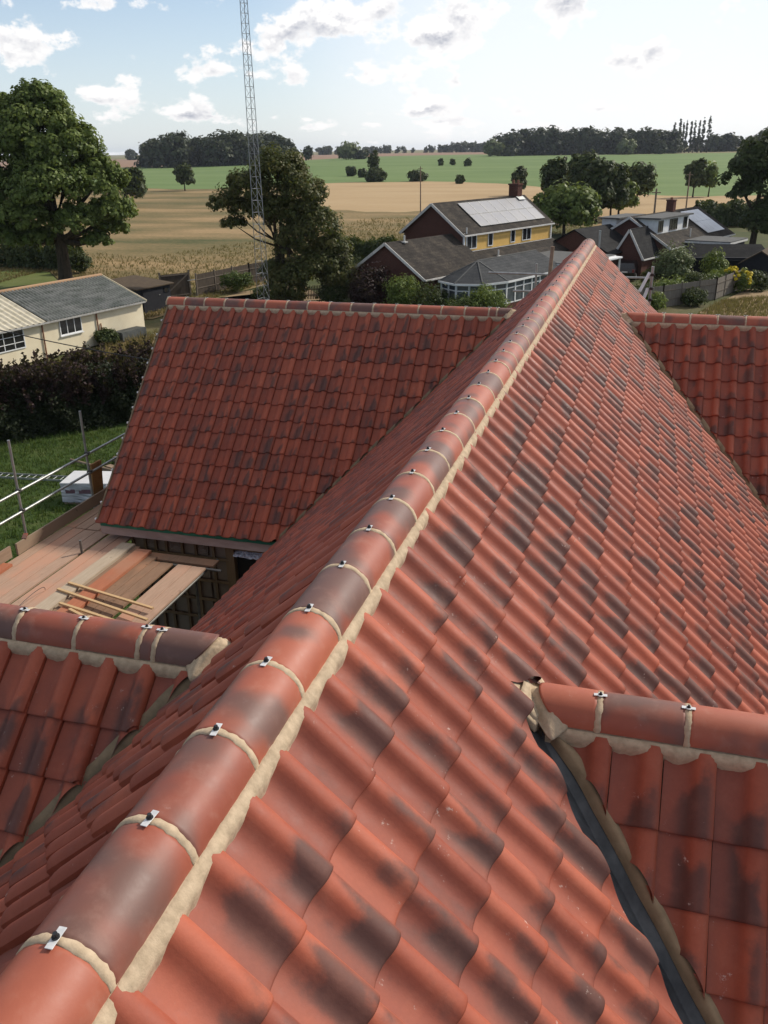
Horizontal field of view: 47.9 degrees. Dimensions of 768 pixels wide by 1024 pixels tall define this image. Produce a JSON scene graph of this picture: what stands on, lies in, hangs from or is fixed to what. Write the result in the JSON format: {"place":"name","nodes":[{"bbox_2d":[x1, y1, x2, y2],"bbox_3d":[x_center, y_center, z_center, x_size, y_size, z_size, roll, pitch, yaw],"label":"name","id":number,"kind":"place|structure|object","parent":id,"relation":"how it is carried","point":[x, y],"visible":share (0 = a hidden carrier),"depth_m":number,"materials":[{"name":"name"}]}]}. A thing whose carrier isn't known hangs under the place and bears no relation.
{"place":"outdoors","nodes":[
{"label":"outdoors","id":0,"kind":"place"},
{"bbox_2d":[0,269,56,289],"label":"lawn","id":1,"kind":"structure","parent":0,"point":[38,277],"depth_m":84.87,"materials":[{"name":"plant"}]},
{"bbox_2d":[0,77,138,279],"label":"oak tree","id":2,"kind":"object","parent":1,"relation":"on","point":[40,172],"visible":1,"depth_m":76.31,"materials":[{"name":"green plant"}]},
{"bbox_2d":[0,401,138,618],"bbox_3d":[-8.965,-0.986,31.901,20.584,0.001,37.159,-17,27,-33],"label":"rough lawn","id":3,"kind":"structure","parent":0,"point":[55,498],"depth_m":33.61,"materials":[{"name":"plant"}]},
{"bbox_2d":[0,472,66,481],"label":"ladder","id":4,"kind":"object","parent":3,"relation":"on","point":[33,478],"visible":0.38,"depth_m":32.44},
{"bbox_2d":[0,273,146,366],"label":"outbuilding","id":5,"kind":"structure","parent":3,"relation":"on","point":[76,311],"depth_m":53.70,"materials":[{"name":"beige paint"}]},
{"bbox_2d":[0,329,25,353],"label":"window","id":6,"kind":"structure","parent":5,"relation":"in","point":[9,342],"depth_m":49.70,"materials":[{"name":"white glass"}]},
{"bbox_2d":[58,317,82,335],"bbox_3d":[-19.271,-11.471,53.211,0.060,0.980,1.750,11,26,26],"label":"window","id":7,"kind":"structure","parent":5,"relation":"in","point":[74,325],"depth_m":53.21,"materials":[{"name":"white glass"}]},
{"bbox_2d":[0,334,156,443],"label":"hedge","id":8,"kind":"object","parent":3,"relation":"on","point":[84,382],"visible":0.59,"depth_m":37.92,"materials":[{"name":"green plant"}]},
{"bbox_2d":[59,471,111,504],"bbox_3d":[-10.021,-0.859,30.571,2.340,0.795,1.290,1,23,4],"label":"wrapped pallet","id":9,"kind":"object","parent":3,"relation":"on","point":[78,492],"visible":0.37,"depth_m":30.07,"materials":[{"name":"plastic"}]},
{"bbox_2d":[0,411,221,624],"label":"scaffold","id":10,"kind":"object","parent":3,"relation":"on","point":[33,566],"visible":0.4,"depth_m":15.19,"materials":[{"name":"wood"}]},
{"bbox_2d":[35,542,135,610],"bbox_3d":[-5.531,1.732,13.182,0.280,0.060,6.070,6,24,15],"label":"scaffold board","id":11,"kind":"object","parent":10,"relation":"on","point":[94,570],"visible":0.68,"depth_m":14.69,"materials":[{"name":"wood"}]},
{"bbox_2d":[57,588,147,620],"bbox_3d":[-4.478,1.451,13.684,2.028,0.032,0.050,12,26,29],"label":"roofing batten","id":12,"kind":"object","parent":11,"relation":"on","point":[103,604],"visible":1,"depth_m":13.63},
{"bbox_2d":[67,581,153,609],"bbox_3d":[-4.426,1.340,13.948,1.868,0.032,0.051,12,26,27],"label":"roofing batten","id":13,"kind":"object","parent":11,"relation":"on","point":[111,595],"visible":1,"depth_m":13.90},
{"bbox_2d":[90,462,98,494],"bbox_3d":[-5.960,-0.630,17.824,0.119,0.801,0.150,9,25,23],"label":"timber plank","id":14,"kind":"object","parent":10,"relation":"on","point":[94,476],"visible":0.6,"depth_m":17.77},
{"bbox_2d":[52,546,140,610],"bbox_3d":[-5.306,1.744,13.211,0.090,0.050,5.840,6,24,15],"label":"scaffold board","id":15,"kind":"object","parent":10,"relation":"on","point":[99,576],"visible":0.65,"depth_m":14.71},
{"bbox_2d":[95,459,103,490],"bbox_3d":[-5.912,-0.694,17.974,0.119,0.801,0.150,9,25,23],"label":"timber plank","id":16,"kind":"object","parent":10,"relation":"on","point":[100,476],"visible":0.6,"depth_m":17.94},
{"bbox_2d":[57,548,151,613],"bbox_3d":[-5.133,1.785,13.037,0.290,0.060,5.800,6,24,15],"label":"scaffold board","id":17,"kind":"object","parent":10,"relation":"on","point":[115,573],"visible":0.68,"depth_m":14.57,"materials":[{"name":"wood"}]},
{"bbox_2d":[58,602,112,618],"bbox_3d":[-4.469,1.583,13.369,1.550,0.032,0.052,12,26,27],"label":"roofing batten","id":18,"kind":"object","parent":17,"relation":"on","point":[80,609],"visible":0.6,"depth_m":13.47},
{"bbox_2d":[0,237,767,1023],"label":"tiled house","id":19,"kind":"structure","parent":3,"relation":"on","point":[442,699],"depth_m":4.57,"materials":[{"name":"tile"}]},
{"bbox_2d":[146,294,271,338],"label":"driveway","id":20,"kind":"structure","parent":0,"point":[241,296],"depth_m":72.82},
{"bbox_2d":[240,0,269,299],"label":"lattice mast","id":21,"kind":"object","parent":20,"relation":"on","point":[254,153],"visible":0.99,"depth_m":57.50,"materials":[{"name":"metal"}]},
{"bbox_2d":[0,152,487,169],"bbox_3d":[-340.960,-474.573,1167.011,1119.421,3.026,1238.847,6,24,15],"label":"ploughed field","id":22,"kind":"structure","parent":0,"point":[126,163],"depth_m":1133.98,"materials":[{"name":"soil"}]},
{"bbox_2d":[125,141,485,159],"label":"trees","id":23,"kind":"object","parent":22,"relation":"on","point":[464,146],"visible":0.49,"depth_m":1533.27,"materials":[{"name":"plant"}]},
{"bbox_2d":[221,290,324,301],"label":"garden soil","id":24,"kind":"structure","parent":0,"point":[243,293],"depth_m":73.84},
{"bbox_2d":[250,285,272,299],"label":"shrub","id":25,"kind":"object","parent":24,"relation":"on","point":[254,294],"visible":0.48,"depth_m":70.53,"materials":[{"name":"green plant"}]},
{"bbox_2d":[205,141,360,299],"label":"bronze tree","id":26,"kind":"object","parent":24,"relation":"on","point":[297,209],"visible":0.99,"depth_m":65.15,"materials":[{"name":"green plant"}]},
{"bbox_2d":[270,287,308,300],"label":"shrub","id":27,"kind":"object","parent":24,"relation":"on","point":[282,296],"visible":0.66,"depth_m":67.45,"materials":[{"name":"green plant"}]},
{"bbox_2d":[0,188,738,318],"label":"rough grass field","id":28,"kind":"structure","parent":0,"point":[166,221],"depth_m":128.50,"materials":[{"name":"plant"}]},
{"bbox_2d":[0,239,83,269],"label":"field hedge","id":29,"kind":"object","parent":28,"relation":"on","point":[27,256],"visible":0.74,"depth_m":92.36,"materials":[{"name":"green plant"}]},
{"bbox_2d":[68,246,93,272],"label":"shrub","id":30,"kind":"object","parent":28,"relation":"on","point":[77,260],"visible":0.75,"depth_m":88.20,"materials":[{"name":"green plant"}]},
{"bbox_2d":[117,166,147,206],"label":"tree","id":31,"kind":"object","parent":28,"relation":"on","point":[136,188],"visible":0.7,"depth_m":192.49,"materials":[{"name":"green plant"}]},
{"bbox_2d":[111,275,173,313],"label":"dark shed","id":32,"kind":"structure","parent":28,"relation":"on","point":[155,293],"depth_m":66.60,"materials":[{"name":"brown wood"}]},
{"bbox_2d":[142,286,164,312],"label":"door","id":33,"kind":"structure","parent":32,"relation":"in","point":[154,296],"depth_m":66.27,"materials":[{"name":"wood"}]},
{"bbox_2d":[158,270,194,296],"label":"garden gate","id":34,"kind":"structure","parent":28,"relation":"on","point":[180,286],"depth_m":72.43,"materials":[{"name":"wood"}]},
{"bbox_2d":[172,162,195,190],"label":"tree","id":35,"kind":"object","parent":28,"relation":"on","point":[184,173],"visible":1,"depth_m":273.38,"materials":[{"name":"green plant"}]},
{"bbox_2d":[219,269,253,291],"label":"shrub","id":36,"kind":"object","parent":28,"relation":"on","point":[236,282],"visible":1,"depth_m":74.79,"materials":[{"name":"green plant"}]},
{"bbox_2d":[194,255,342,295],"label":"panel fence","id":37,"kind":"object","parent":28,"relation":"on","point":[207,282],"visible":0.27,"depth_m":75.73,"materials":[{"name":"wood"}]},
{"bbox_2d":[340,233,397,263],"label":"field hedge","id":38,"kind":"object","parent":28,"relation":"on","point":[365,249],"visible":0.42,"depth_m":92.97,"materials":[{"name":"green plant"}]},
{"bbox_2d":[580,157,618,221],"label":"tree","id":39,"kind":"object","parent":28,"relation":"on","point":[596,172],"visible":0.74,"depth_m":135.01,"materials":[{"name":"green plant"}]},
{"bbox_2d":[600,162,631,215],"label":"tree","id":40,"kind":"object","parent":28,"relation":"on","point":[621,199],"visible":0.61,"depth_m":136.90,"materials":[{"name":"green plant"}]},
{"bbox_2d":[693,198,762,226],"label":"field hedge","id":41,"kind":"object","parent":28,"relation":"on","point":[729,213],"visible":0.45,"depth_m":126.85,"materials":[{"name":"green plant"}]},
{"bbox_2d":[1,147,738,160],"bbox_3d":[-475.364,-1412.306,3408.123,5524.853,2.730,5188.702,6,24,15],"label":"farmland","id":42,"kind":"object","parent":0,"point":[314,153],"visible":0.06,"depth_m":1834.35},
{"bbox_2d":[493,125,684,155],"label":"woodland","id":43,"kind":"object","parent":42,"relation":"on","point":[552,140],"visible":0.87,"depth_m":755.53,"materials":[{"name":"plant"}]},
{"bbox_2d":[678,129,767,151],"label":"trees","id":44,"kind":"object","parent":42,"relation":"on","point":[729,142],"visible":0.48,"depth_m":836.64,"materials":[{"name":"plant"}]},
{"bbox_2d":[0,0,767,155],"label":"sky","id":45,"kind":"structure","parent":0,"point":[418,74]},
{"bbox_2d":[29,149,767,365],"bbox_3d":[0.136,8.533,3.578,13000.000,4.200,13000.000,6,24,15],"label":"ground","id":46,"kind":"structure","parent":0,"point":[154,323],"depth_m":68.88,"materials":[{"name":"plant"}]},
{"bbox_2d":[0,330,148,359],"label":"overhead cable","id":47,"kind":"object","parent":46,"relation":"on","point":[75,346],"visible":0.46,"depth_m":38.13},
{"bbox_2d":[93,327,119,344],"bbox_3d":[-17.718,-11.179,55.198,1.671,1.182,1.531,-21,30,-40],"label":"shrub","id":48,"kind":"object","parent":46,"relation":"on","point":[110,335],"visible":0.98,"depth_m":54.84,"materials":[{"name":"green plant"}]},
{"bbox_2d":[134,129,299,167],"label":"woodland","id":49,"kind":"object","parent":46,"relation":"on","point":[176,149],"visible":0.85,"depth_m":630.05,"materials":[{"name":"plant"}]},
{"bbox_2d":[294,284,351,299],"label":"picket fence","id":50,"kind":"object","parent":46,"relation":"on","point":[311,294],"visible":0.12,"depth_m":70.67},
{"bbox_2d":[314,281,351,301],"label":"shrub","id":51,"kind":"object","parent":46,"relation":"on","point":[326,293],"visible":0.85,"depth_m":67.32,"materials":[{"name":"green plant"}]},
{"bbox_2d":[347,261,394,303],"bbox_3d":[-1.020,-17.004,65.096,3.780,3.705,4.380,6,24,15],"label":"shrub","id":52,"kind":"object","parent":46,"relation":"on","point":[365,295],"visible":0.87,"depth_m":64.47,"materials":[{"name":"purple plant"}]},
{"bbox_2d":[380,273,422,304],"bbox_3d":[1.211,-16.121,63.805,3.315,2.948,3.672,6,24,15],"label":"shrub","id":53,"kind":"object","parent":46,"relation":"on","point":[404,296],"visible":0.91,"depth_m":62.79,"materials":[{"name":"green plant"}]},
{"bbox_2d":[409,280,453,305],"bbox_3d":[3.535,-15.438,62.671,3.287,2.582,4.158,6,24,15],"label":"shrub","id":54,"kind":"object","parent":46,"relation":"on","point":[431,299],"visible":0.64,"depth_m":62.10,"materials":[{"name":"green plant"}]},
{"bbox_2d":[437,291,481,306],"bbox_3d":[5.471,-14.671,61.557,3.247,1.934,2.844,6,24,15],"label":"shrub","id":55,"kind":"object","parent":46,"relation":"on","point":[460,301],"visible":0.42,"depth_m":61.28,"materials":[{"name":"green plant"}]},
{"bbox_2d":[354,180,568,304],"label":"yellow house","id":56,"kind":"structure","parent":46,"relation":"on","point":[440,240],"depth_m":72.20,"materials":[{"name":"tile"}]},
{"bbox_2d":[467,236,476,248],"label":"window","id":57,"kind":"structure","parent":56,"relation":"in","point":[472,240],"depth_m":71.64,"materials":[{"name":"white glass"}]},
{"bbox_2d":[522,228,530,240],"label":"window","id":58,"kind":"structure","parent":56,"relation":"in","point":[526,233],"depth_m":77.81,"materials":[{"name":"white glass"}]},
{"bbox_2d":[462,280,511,307],"bbox_3d":[7.316,-15.114,61.403,3.019,2.686,3.175,-10,24,-21],"label":"shrub","id":59,"kind":"object","parent":46,"relation":"on","point":[496,297],"visible":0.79,"depth_m":60.75,"materials":[{"name":"green plant"}]},
{"bbox_2d":[438,250,557,307],"bbox_3d":[8.687,-17.919,66.970,5.577,3.590,12.131,17,29,36],"label":"conservatory","id":60,"kind":"object","parent":46,"relation":"on","point":[471,276],"visible":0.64,"depth_m":64.25,"materials":[{"name":"white plastic"}]},
{"bbox_2d":[455,286,467,305],"bbox_3d":[5.717,-15.679,62.815,1.150,1.560,0.189,4,23,11],"label":"window","id":61,"kind":"structure","parent":60,"relation":"in","point":[458,289],"depth_m":62.68,"materials":[{"name":"glass"}]},
{"bbox_2d":[505,282,514,303],"bbox_3d":[9.370,-16.308,64.176,0.140,1.560,1.339,17,29,36],"label":"window","id":62,"kind":"structure","parent":60,"relation":"in","point":[509,293],"depth_m":64.10,"materials":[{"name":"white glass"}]},
{"bbox_2d":[514,280,522,301],"bbox_3d":[10.127,-16.681,65.037,0.140,1.560,1.339,17,29,36],"label":"window","id":63,"kind":"structure","parent":60,"relation":"in","point":[518,284],"depth_m":64.96,"materials":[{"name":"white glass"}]},
{"bbox_2d":[522,278,530,298],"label":"window","id":64,"kind":"structure","parent":60,"relation":"in","point":[527,282],"depth_m":65.73,"materials":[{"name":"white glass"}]},
{"bbox_2d":[489,246,554,291],"bbox_3d":[3.414,-2.034,22.096,1.751,9.154,0.171,6,24,15],"label":"scaffold","id":65,"kind":"object","parent":46,"relation":"on","point":[550,264],"visible":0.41,"depth_m":20.52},
{"bbox_2d":[531,179,602,235],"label":"tree","id":66,"kind":"object","parent":46,"relation":"on","point":[570,205],"visible":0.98,"depth_m":114.48,"materials":[{"name":"green plant"}]},
{"bbox_2d":[540,251,615,264],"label":"flat roof extension","id":67,"kind":"object","parent":46,"relation":"on","point":[559,257],"visible":0.06,"depth_m":74.21,"materials":[{"name":"grey brick"}]},
{"bbox_2d":[554,224,623,265],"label":"garage","id":68,"kind":"structure","parent":46,"relation":"on","point":[606,239],"depth_m":79.84,"materials":[{"name":"tile"}]},
{"bbox_2d":[617,259,637,280],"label":"parked car","id":69,"kind":"object","parent":46,"relation":"on","point":[628,267],"visible":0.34,"depth_m":77.66,"materials":[{"name":"black paint"}]},
{"bbox_2d":[626,266,654,304],"bbox_3d":[5.565,-1.479,21.171,1.175,8.780,0.309,6,24,15],"label":"scaffold","id":70,"kind":"object","parent":46,"relation":"on","point":[646,278],"visible":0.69,"depth_m":19.52,"materials":[{"name":"grey metal"}]},
{"bbox_2d":[645,290,668,309],"bbox_3d":[19.851,-15.588,63.729,2.148,1.585,2.425,6,24,15],"label":"shrub","id":71,"kind":"object","parent":46,"relation":"on","point":[658,301],"visible":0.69,"depth_m":63.28,"materials":[{"name":"green plant"}]},
{"bbox_2d":[598,197,735,276],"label":"dormer house","id":72,"kind":"structure","parent":46,"relation":"on","point":[645,238],"depth_m":82.41,"materials":[{"name":"tile"}]},
{"bbox_2d":[653,274,687,287],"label":"shrub","id":73,"kind":"object","parent":46,"relation":"on","point":[665,281],"visible":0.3,"depth_m":66.54,"materials":[{"name":"green plant"}]},
{"bbox_2d":[652,238,695,282],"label":"shrub","id":74,"kind":"object","parent":46,"relation":"on","point":[679,261],"visible":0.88,"depth_m":73.77,"materials":[{"name":"green plant"}]},
{"bbox_2d":[637,270,740,307],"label":"panel fence","id":75,"kind":"object","parent":46,"relation":"on","point":[720,287],"visible":0.59,"depth_m":66.73,"materials":[{"name":"wood"}]},
{"bbox_2d":[680,286,708,305],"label":"shrub","id":76,"kind":"object","parent":46,"relation":"on","point":[696,297],"visible":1,"depth_m":65.36,"materials":[{"name":"green plant"}]},
{"bbox_2d":[682,272,715,282],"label":"shrub","id":77,"kind":"object","parent":46,"relation":"on","point":[694,277],"visible":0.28,"depth_m":69.73,"materials":[{"name":"green plant"}]},
{"bbox_2d":[699,246,728,276],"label":"shrub","id":78,"kind":"object","parent":46,"relation":"on","point":[712,260],"visible":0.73,"depth_m":76.32,"materials":[{"name":"green plant"}]},
{"bbox_2d":[684,236,747,244],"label":"flat roof extension","id":79,"kind":"object","parent":46,"relation":"on","point":[716,240],"visible":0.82,"depth_m":82.30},
{"bbox_2d":[704,267,739,281],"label":"shrub","id":80,"kind":"object","parent":46,"relation":"on","point":[721,273],"visible":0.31,"depth_m":72.19,"materials":[{"name":"green plant"}]},
{"bbox_2d":[685,244,764,275],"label":"black roofed barn","id":81,"kind":"structure","parent":46,"relation":"on","point":[735,254],"depth_m":79.08,"materials":[{"name":"black"}]},
{"bbox_2d":[714,127,767,243],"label":"edge tree","id":82,"kind":"object","parent":46,"relation":"on","point":[748,163],"visible":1,"depth_m":92.61,"materials":[{"name":"green plant"}]},
{"bbox_2d":[738,248,767,277],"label":"garden shed","id":83,"kind":"structure","parent":46,"relation":"on","point":[758,261],"depth_m":74.81,"materials":[{"name":"black wood"}]},
{"bbox_2d":[87,153,767,196],"bbox_3d":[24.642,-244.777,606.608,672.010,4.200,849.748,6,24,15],"label":"green field","id":84,"kind":"structure","parent":0,"point":[670,179],"depth_m":461.32,"materials":[{"name":"plant"}]},
{"bbox_2d":[301,145,313,160],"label":"field bush","id":85,"kind":"object","parent":84,"relation":"on","point":[307,153],"visible":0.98,"depth_m":734.38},
{"bbox_2d":[337,141,360,158],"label":"field bush","id":86,"kind":"object","parent":84,"relation":"on","point":[346,150],"visible":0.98,"depth_m":731.83,"materials":[{"name":"green plant"}]},
{"bbox_2d":[345,166,356,175],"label":"field bush","id":87,"kind":"object","parent":84,"relation":"on","point":[351,170],"visible":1,"depth_m":387.18,"materials":[{"name":"green plant"}]},
{"bbox_2d":[355,149,369,158],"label":"field bush","id":88,"kind":"object","parent":84,"relation":"on","point":[362,154],"visible":1,"depth_m":727.18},
{"bbox_2d":[366,150,379,168],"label":"tree","id":89,"kind":"object","parent":84,"relation":"on","point":[373,160],"visible":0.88,"depth_m":325.17,"materials":[{"name":"green plant"}]},
{"bbox_2d":[365,166,387,181],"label":"field bush","id":90,"kind":"object","parent":84,"relation":"on","point":[373,174],"visible":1,"depth_m":323.73,"materials":[{"name":"green plant"}]},
{"bbox_2d":[406,169,428,181],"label":"field bush","id":91,"kind":"object","parent":84,"relation":"on","point":[413,175],"visible":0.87,"depth_m":321.38,"materials":[{"name":"green plant"}]},
{"bbox_2d":[483,137,504,155],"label":"field bush","id":92,"kind":"object","parent":84,"relation":"on","point":[492,147],"visible":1,"depth_m":747.51,"materials":[{"name":"green plant"}]},
{"bbox_2d":[500,145,517,155],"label":"field bush","id":93,"kind":"object","parent":84,"relation":"on","point":[509,150],"visible":0.99,"depth_m":742.79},
{"bbox_2d":[615,137,637,154],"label":"field bush","id":94,"kind":"object","parent":84,"relation":"on","point":[626,146],"visible":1,"depth_m":720.53,"materials":[{"name":"green plant"}]},
{"bbox_2d":[653,140,667,153],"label":"field bush","id":95,"kind":"object","parent":84,"relation":"on","point":[661,147],"visible":0.99,"depth_m":718.56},
{"bbox_2d":[318,181,762,218],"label":"stubble field","id":96,"kind":"structure","parent":0,"point":[381,196],"depth_m":218.95,"materials":[{"name":"plant"}]},
{"bbox_2d":[510,165,527,189],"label":"tree","id":97,"kind":"object","parent":96,"relation":"on","point":[520,174],"visible":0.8,"depth_m":216.79,"materials":[{"name":"green plant"}]},
{"bbox_2d":[539,156,569,191],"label":"tree","id":98,"kind":"object","parent":96,"relation":"on","point":[553,171],"visible":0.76,"depth_m":156.50,"materials":[{"name":"green plant"}]},
{"bbox_2d":[567,152,582,185],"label":"tree","id":99,"kind":"object","parent":96,"relation":"on","point":[576,157],"visible":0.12,"depth_m":159.17,"materials":[{"name":"green plant"}]},
{"bbox_2d":[568,149,601,187],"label":"tree","id":100,"kind":"object","parent":96,"relation":"on","point":[575,174],"visible":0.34,"depth_m":151.88,"materials":[{"name":"green plant"}]},
{"bbox_2d":[612,178,639,213],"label":"tree","id":101,"kind":"object","parent":96,"relation":"on","point":[634,200],"visible":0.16,"depth_m":144.11,"materials":[{"name":"green plant"}]},
{"bbox_2d":[627,161,657,196],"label":"tree","id":102,"kind":"object","parent":96,"relation":"on","point":[642,176],"visible":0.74,"depth_m":173.67,"materials":[{"name":"green plant"}]},
{"bbox_2d":[683,157,707,196],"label":"tree","id":103,"kind":"object","parent":96,"relation":"on","point":[698,177],"visible":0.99,"depth_m":196.71,"materials":[{"name":"green plant"}]},
{"bbox_2d":[704,160,719,196],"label":"tree","id":104,"kind":"object","parent":96,"relation":"on","point":[712,172],"visible":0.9,"depth_m":198.04,"materials":[{"name":"green plant"}]},
{"bbox_2d":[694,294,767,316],"bbox_3d":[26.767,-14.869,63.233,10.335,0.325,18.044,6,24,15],"label":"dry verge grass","id":105,"kind":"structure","parent":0,"point":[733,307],"depth_m":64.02,"materials":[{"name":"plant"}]},
{"bbox_2d":[700,289,767,315],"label":"dry soil","id":106,"kind":"structure","parent":0,"point":[750,293],"depth_m":69.44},
{"bbox_2d":[724,266,754,292],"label":"flowering bush","id":107,"kind":"object","parent":106,"relation":"on","point":[745,281],"visible":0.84,"depth_m":70.61,"materials":[{"name":"yellow plant"}]},
{"bbox_2d":[743,269,767,291],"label":"shrub","id":108,"kind":"object","parent":106,"relation":"on","point":[759,278],"visible":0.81,"depth_m":71.30,"materials":[{"name":"green plant"}]},
{"label":"bare soil","id":109,"kind":"structure","parent":0,"visible":0},
{"bbox_2d":[50,327,158,365],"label":"weeds","id":110,"kind":"object","parent":109,"relation":"on","point":[141,339],"visible":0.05,"depth_m":54.62,"materials":[{"name":"green plant"}]},
{"bbox_2d":[116,326,146,341],"bbox_3d":[-16.747,-11.724,56.976,0.900,0.600,2.300,11,26,26],"label":"water trough","id":111,"kind":"object","parent":109,"relation":"on","point":[129,332],"visible":0.65,"depth_m":56.66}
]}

